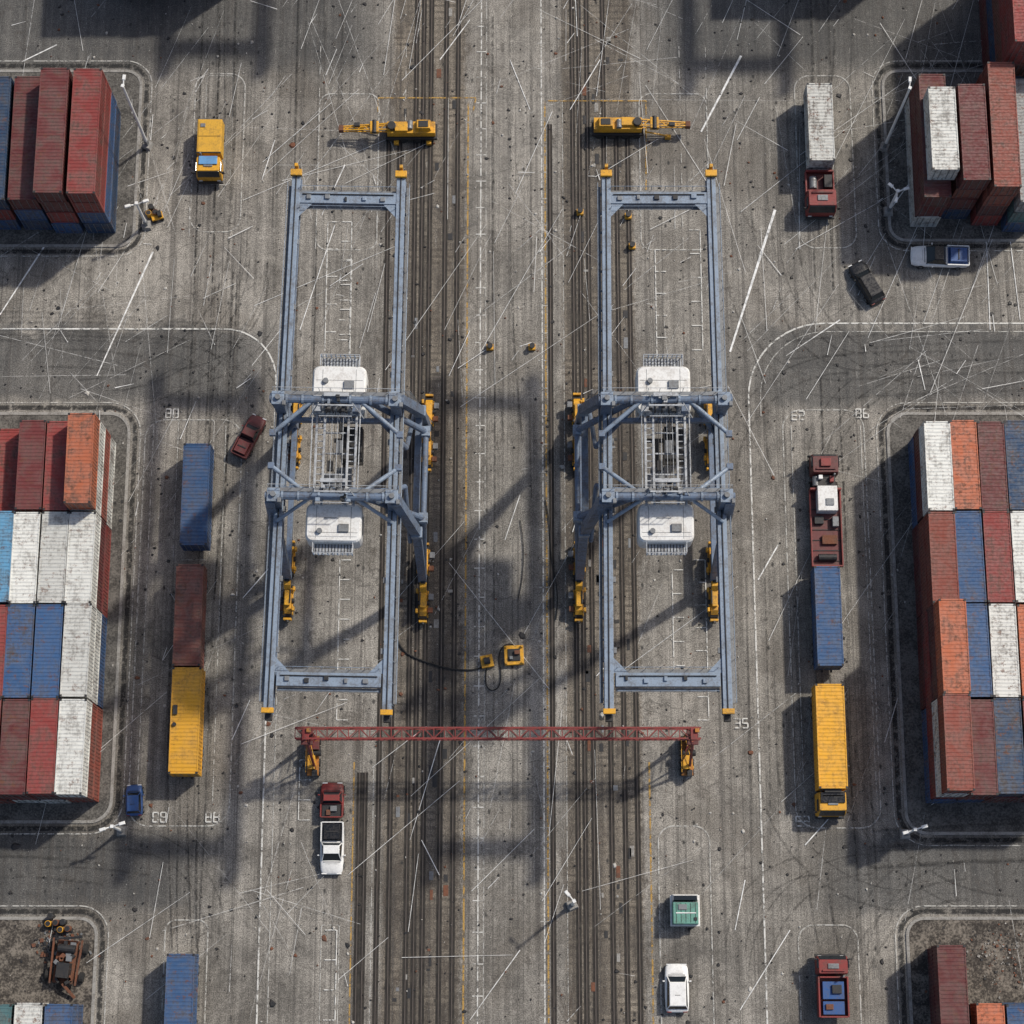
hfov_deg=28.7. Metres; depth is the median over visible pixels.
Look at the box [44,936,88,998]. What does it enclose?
rusty scrap machine
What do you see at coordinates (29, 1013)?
shipping container
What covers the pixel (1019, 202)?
shipping container
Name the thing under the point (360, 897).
crane rail track
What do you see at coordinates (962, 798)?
shipping container
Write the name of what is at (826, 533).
flatbed truck
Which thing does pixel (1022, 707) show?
shipping container
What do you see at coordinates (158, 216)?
hand cart
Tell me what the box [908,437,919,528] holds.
shipping container
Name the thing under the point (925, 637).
shipping container
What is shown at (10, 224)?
shipping container
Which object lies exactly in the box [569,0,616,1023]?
crane rail track
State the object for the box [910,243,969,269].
parked pickup
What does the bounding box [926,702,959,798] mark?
shipping container
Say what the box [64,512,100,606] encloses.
shipping container
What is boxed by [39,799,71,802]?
shipping container
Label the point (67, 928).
oil drums
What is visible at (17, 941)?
kerbed container island
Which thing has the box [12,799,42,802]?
shipping container
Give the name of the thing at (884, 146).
street lamp
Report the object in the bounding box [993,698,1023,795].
shipping container
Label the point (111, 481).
shipping container
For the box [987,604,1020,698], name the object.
shipping container
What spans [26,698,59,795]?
shipping container
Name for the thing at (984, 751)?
shipping container
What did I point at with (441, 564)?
crane rail track
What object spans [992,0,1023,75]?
shipping container
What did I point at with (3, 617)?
shipping container
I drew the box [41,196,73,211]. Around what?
shipping container
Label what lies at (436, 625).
trench covers
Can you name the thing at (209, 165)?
yellow yard truck
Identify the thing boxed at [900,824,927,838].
street lamp
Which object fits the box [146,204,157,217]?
oil drums
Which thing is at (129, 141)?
kerbed container island
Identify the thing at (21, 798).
shipping container
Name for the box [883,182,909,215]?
street lamp
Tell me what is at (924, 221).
shipping container
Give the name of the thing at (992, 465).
shipping container
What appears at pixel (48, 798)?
shipping container
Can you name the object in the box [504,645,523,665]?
cable winch box
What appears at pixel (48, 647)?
shipping container
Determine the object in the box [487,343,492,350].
mooring bollard
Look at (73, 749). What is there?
shipping container
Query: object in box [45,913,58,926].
oil drums
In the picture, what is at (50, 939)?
scrap pile
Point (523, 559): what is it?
skid mark
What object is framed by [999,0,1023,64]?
shipping container
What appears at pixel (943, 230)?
kerbed container island
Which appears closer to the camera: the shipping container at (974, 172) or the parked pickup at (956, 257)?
the shipping container at (974, 172)
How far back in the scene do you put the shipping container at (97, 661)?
192.67 m
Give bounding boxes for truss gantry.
[294,726,700,776]
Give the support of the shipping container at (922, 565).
on the shipping container at (917, 572)
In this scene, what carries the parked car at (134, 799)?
on the ground
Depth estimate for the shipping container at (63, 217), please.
203.41 m
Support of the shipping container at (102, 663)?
on the kerbed container island at (117, 426)
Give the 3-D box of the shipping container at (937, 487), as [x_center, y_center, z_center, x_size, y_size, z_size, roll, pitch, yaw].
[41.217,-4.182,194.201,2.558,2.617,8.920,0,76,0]
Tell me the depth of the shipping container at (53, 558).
190.78 m
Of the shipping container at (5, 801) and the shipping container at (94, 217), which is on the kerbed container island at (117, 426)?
the shipping container at (5, 801)
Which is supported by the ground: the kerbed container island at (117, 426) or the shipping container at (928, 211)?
the kerbed container island at (117, 426)
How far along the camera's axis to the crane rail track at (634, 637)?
197.47 m
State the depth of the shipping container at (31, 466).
193.04 m
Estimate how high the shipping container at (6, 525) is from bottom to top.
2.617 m
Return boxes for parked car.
[123,784,143,816]
[663,963,690,1012]
[848,259,885,305]
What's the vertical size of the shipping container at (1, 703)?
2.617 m
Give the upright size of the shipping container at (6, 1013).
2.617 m
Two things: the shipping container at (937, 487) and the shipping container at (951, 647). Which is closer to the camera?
the shipping container at (951, 647)
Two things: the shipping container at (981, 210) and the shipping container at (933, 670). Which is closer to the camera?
the shipping container at (933, 670)
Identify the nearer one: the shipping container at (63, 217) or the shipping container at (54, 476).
the shipping container at (54, 476)
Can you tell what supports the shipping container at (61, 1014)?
on the shipping container at (80, 1014)
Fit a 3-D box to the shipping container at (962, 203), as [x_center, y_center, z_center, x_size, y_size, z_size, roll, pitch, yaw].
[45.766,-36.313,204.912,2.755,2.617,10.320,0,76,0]
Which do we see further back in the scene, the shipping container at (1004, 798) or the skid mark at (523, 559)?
the skid mark at (523, 559)
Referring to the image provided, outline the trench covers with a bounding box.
[392,8,633,1001]
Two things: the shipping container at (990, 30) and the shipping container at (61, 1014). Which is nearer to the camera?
the shipping container at (61, 1014)
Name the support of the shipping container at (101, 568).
on the shipping container at (104, 612)
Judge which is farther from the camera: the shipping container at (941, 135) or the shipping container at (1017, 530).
the shipping container at (941, 135)
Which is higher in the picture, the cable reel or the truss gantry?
the cable reel
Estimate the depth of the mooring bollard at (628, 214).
207.19 m
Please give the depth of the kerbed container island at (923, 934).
189.50 m
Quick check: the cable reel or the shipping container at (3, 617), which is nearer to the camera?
the shipping container at (3, 617)
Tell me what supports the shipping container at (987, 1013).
on the shipping container
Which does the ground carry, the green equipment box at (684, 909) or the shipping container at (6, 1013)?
the green equipment box at (684, 909)
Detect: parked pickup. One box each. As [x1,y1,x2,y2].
[231,414,265,460]
[317,822,345,874]
[318,782,345,817]
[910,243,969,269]
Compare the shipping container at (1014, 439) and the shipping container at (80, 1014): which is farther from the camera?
the shipping container at (1014, 439)
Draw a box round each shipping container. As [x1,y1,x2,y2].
[0,76,14,209]
[0,205,15,219]
[0,215,20,229]
[0,429,18,511]
[0,511,14,604]
[0,605,7,698]
[0,698,2,741]
[0,699,30,796]
[0,799,15,802]
[0,1004,14,1023]
[2,604,35,698]
[4,796,36,799]
[7,76,41,209]
[8,512,41,604]
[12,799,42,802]
[14,207,47,219]
[14,420,46,512]
[14,1003,48,1023]
[20,218,52,229]
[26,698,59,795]
[31,604,64,698]
[32,796,64,799]
[33,68,72,202]
[37,511,68,604]
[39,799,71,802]
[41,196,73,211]
[42,421,70,511]
[44,1004,78,1023]
[46,209,78,222]
[51,218,83,232]
[54,699,91,796]
[59,603,96,700]
[62,703,97,799]
[63,413,99,509]
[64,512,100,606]
[66,68,106,203]
[69,706,102,801]
[70,421,105,515]
[72,81,111,212]
[77,92,116,222]
[78,1005,83,1023]
[83,106,120,232]
[90,610,101,704]
[96,518,105,611]
[96,614,106,707]
[100,429,110,521]
[100,525,110,617]
[106,437,115,528]
[904,98,940,226]
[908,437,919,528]
[909,85,945,215]
[912,524,921,617]
[913,427,923,521]
[914,74,951,206]
[917,616,925,709]
[918,519,927,613]
[919,421,954,516]
[921,610,932,705]
[922,709,957,802]
[923,86,959,179]
[923,512,958,607]
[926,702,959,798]
[927,603,937,700]
[927,948,934,1023]
[931,699,968,796]
[931,945,969,1023]
[933,599,970,696]
[937,694,974,792]
[940,209,970,218]
[945,198,977,209]
[950,420,981,510]
[951,176,982,198]
[954,511,986,603]
[955,84,990,189]
[956,799,982,801]
[958,796,986,799]
[965,699,998,797]
[966,603,992,698]
[970,203,1001,225]
[970,1003,1004,1023]
[976,72,1013,205]
[976,193,1007,215]
[976,421,1008,511]
[979,0,989,69]
[981,511,1014,604]
[982,62,1021,196]
[986,0,1023,78]
[986,796,1019,800]
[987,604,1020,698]
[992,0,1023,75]
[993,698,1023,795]
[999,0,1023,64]
[1001,209,1023,231]
[1004,420,1023,511]
[1004,1004,1023,1023]
[1006,0,1023,52]
[1007,198,1023,221]
[1009,511,1023,604]
[1014,79,1023,211]
[1016,604,1023,698]
[1021,699,1023,796]
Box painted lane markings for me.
[0,0,1023,1023]
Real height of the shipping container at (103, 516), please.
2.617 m
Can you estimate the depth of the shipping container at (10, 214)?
203.66 m
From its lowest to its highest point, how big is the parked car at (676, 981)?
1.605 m
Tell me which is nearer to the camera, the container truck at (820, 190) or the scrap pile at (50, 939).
the scrap pile at (50, 939)
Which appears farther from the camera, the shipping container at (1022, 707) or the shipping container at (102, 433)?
the shipping container at (102, 433)
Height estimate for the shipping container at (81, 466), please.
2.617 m
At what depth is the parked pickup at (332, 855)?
190.79 m
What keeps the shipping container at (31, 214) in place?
on the shipping container at (36, 224)
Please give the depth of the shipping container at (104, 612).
197.27 m
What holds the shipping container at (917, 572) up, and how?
on the kerbed container island at (967, 818)
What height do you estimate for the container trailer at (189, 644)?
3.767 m
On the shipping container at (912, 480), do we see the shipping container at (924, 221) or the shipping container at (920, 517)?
the shipping container at (920, 517)
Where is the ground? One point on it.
(885, 864)
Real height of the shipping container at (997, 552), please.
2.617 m
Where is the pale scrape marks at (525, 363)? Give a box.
[0,0,1023,1020]
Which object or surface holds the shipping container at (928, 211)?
on the shipping container at (924, 221)
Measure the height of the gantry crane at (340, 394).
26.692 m
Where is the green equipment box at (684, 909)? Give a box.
[670,894,699,925]
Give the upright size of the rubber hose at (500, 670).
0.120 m
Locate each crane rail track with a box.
[352,772,367,1023]
[372,140,401,1023]
[402,0,460,1023]
[547,124,556,1023]
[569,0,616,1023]
[613,136,643,1023]
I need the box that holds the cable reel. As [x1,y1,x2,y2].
[480,654,493,668]
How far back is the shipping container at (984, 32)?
211.18 m
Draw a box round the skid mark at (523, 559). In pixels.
[518,520,523,598]
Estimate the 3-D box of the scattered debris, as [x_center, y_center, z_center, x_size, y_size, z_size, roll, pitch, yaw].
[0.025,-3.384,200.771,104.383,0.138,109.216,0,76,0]
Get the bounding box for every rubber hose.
[394,628,481,670]
[485,643,513,690]
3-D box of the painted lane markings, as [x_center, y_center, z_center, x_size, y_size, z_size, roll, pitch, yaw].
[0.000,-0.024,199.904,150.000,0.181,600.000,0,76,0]
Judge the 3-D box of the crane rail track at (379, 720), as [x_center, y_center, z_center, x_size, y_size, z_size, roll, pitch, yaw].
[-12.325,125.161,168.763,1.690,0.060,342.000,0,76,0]
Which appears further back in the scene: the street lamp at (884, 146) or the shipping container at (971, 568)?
the street lamp at (884, 146)
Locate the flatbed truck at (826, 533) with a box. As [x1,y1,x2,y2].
[807,454,843,566]
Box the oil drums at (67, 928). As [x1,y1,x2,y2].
[57,919,71,932]
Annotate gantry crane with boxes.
[259,163,438,722]
[567,164,736,721]
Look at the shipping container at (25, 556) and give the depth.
190.82 m
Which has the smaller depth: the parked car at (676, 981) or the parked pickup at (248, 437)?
the parked car at (676, 981)
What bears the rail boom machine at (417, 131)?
on the ground
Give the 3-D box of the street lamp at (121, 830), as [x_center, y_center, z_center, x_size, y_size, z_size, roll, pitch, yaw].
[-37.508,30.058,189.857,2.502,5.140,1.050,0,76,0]
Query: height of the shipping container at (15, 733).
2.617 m
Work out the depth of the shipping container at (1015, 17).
199.06 m
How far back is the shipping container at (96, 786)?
192.78 m
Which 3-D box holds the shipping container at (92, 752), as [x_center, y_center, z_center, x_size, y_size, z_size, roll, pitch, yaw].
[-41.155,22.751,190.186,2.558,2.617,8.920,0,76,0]
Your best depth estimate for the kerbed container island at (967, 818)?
196.20 m
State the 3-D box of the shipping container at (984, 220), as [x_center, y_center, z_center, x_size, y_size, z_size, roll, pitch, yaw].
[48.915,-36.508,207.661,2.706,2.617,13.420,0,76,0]
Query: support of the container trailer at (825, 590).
on the ground
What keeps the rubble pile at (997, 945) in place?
on the kerbed container island at (923, 934)
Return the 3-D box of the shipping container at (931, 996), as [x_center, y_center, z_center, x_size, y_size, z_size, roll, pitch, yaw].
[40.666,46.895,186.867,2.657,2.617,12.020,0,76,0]
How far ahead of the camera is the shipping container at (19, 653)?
188.63 m
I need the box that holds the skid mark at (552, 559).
[545,500,557,619]
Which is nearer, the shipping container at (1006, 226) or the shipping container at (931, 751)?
the shipping container at (931, 751)
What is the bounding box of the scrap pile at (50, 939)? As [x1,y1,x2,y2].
[32,916,91,963]
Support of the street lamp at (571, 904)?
on the ground
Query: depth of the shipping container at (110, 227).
206.95 m
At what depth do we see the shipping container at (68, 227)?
205.87 m
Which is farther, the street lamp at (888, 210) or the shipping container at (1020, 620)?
the street lamp at (888, 210)
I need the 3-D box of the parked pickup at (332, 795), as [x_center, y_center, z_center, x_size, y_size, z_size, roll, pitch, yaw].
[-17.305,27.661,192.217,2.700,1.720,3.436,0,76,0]
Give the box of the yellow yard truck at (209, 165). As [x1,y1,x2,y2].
[192,119,224,183]
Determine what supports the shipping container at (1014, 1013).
on the shipping container
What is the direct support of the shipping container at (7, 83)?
on the shipping container at (10, 214)
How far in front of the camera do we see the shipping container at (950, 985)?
183.90 m
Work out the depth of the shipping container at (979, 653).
188.63 m
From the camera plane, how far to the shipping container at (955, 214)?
206.36 m
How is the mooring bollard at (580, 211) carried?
on the ground
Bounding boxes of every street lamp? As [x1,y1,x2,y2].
[99,821,126,835]
[121,75,153,151]
[124,199,151,230]
[564,890,578,911]
[879,77,911,152]
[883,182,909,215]
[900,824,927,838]
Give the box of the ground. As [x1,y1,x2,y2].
[0,0,1023,1023]
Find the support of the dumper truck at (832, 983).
on the ground
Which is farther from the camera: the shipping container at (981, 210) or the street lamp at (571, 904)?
the shipping container at (981, 210)
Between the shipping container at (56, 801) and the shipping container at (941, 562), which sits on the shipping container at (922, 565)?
the shipping container at (941, 562)
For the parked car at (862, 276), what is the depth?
204.56 m
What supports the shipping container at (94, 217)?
on the shipping container at (110, 227)
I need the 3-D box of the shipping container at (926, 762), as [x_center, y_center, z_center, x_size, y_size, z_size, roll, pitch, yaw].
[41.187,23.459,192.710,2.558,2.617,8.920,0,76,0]
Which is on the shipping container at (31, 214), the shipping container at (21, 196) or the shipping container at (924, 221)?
the shipping container at (21, 196)
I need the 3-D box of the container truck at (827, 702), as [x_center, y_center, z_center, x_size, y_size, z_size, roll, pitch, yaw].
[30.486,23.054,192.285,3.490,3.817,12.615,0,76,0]
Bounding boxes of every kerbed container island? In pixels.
[0,60,152,256]
[0,402,140,833]
[0,905,108,1023]
[871,60,1023,250]
[876,402,1023,845]
[895,905,1023,1023]
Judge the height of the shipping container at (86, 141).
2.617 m
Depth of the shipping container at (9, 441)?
195.66 m
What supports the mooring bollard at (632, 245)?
on the ground
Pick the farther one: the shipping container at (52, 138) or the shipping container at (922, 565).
the shipping container at (52, 138)
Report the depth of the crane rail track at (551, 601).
198.08 m
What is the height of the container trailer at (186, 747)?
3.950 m
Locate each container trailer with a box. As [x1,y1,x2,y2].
[164,954,199,1023]
[168,667,205,778]
[172,564,207,669]
[179,443,214,551]
[809,566,843,672]
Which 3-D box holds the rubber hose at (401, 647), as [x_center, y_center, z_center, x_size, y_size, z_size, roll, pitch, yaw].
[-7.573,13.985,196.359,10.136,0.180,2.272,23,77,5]
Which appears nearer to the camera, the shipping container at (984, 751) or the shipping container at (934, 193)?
the shipping container at (984, 751)
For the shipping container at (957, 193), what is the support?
on the shipping container at (962, 203)
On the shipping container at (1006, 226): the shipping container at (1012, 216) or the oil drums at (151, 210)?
the shipping container at (1012, 216)
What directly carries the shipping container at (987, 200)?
on the shipping container at (981, 210)
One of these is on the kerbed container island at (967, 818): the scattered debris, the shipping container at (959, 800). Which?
the shipping container at (959, 800)
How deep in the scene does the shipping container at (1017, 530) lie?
190.95 m
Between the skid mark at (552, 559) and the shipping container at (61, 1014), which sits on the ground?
the skid mark at (552, 559)
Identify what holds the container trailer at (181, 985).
on the ground
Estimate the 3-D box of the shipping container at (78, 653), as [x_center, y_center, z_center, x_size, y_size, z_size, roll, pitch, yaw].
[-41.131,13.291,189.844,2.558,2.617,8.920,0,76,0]
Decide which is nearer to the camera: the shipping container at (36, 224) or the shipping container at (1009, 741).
the shipping container at (1009, 741)
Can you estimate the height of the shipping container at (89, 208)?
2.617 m
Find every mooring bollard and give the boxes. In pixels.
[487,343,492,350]
[529,343,534,350]
[577,207,583,215]
[625,211,631,219]
[629,241,635,249]
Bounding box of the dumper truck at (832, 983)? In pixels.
[813,954,851,1017]
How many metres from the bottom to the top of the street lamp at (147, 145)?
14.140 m
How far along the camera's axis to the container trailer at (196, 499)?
196.78 m
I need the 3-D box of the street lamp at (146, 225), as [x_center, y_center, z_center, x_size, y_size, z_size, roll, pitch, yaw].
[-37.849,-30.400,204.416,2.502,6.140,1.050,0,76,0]
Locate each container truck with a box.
[802,83,840,218]
[810,684,850,818]
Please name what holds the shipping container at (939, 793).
on the shipping container at (931, 751)
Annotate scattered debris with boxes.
[0,0,1023,1023]
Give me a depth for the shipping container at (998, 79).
198.86 m
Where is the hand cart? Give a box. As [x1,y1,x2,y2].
[151,210,163,222]
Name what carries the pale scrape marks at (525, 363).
on the ground
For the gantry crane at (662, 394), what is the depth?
177.21 m
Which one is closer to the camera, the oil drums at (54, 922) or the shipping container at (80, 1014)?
the shipping container at (80, 1014)
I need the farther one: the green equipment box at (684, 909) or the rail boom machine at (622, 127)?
the rail boom machine at (622, 127)
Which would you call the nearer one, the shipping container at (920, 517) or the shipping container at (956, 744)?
the shipping container at (956, 744)
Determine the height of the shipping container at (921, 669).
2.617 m
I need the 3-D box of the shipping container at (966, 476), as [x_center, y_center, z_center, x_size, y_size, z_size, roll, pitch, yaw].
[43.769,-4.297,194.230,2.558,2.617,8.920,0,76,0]
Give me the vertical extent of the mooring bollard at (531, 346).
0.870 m
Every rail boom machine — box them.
[338,119,437,144]
[591,115,689,139]
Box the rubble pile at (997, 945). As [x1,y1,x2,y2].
[960,923,1023,998]

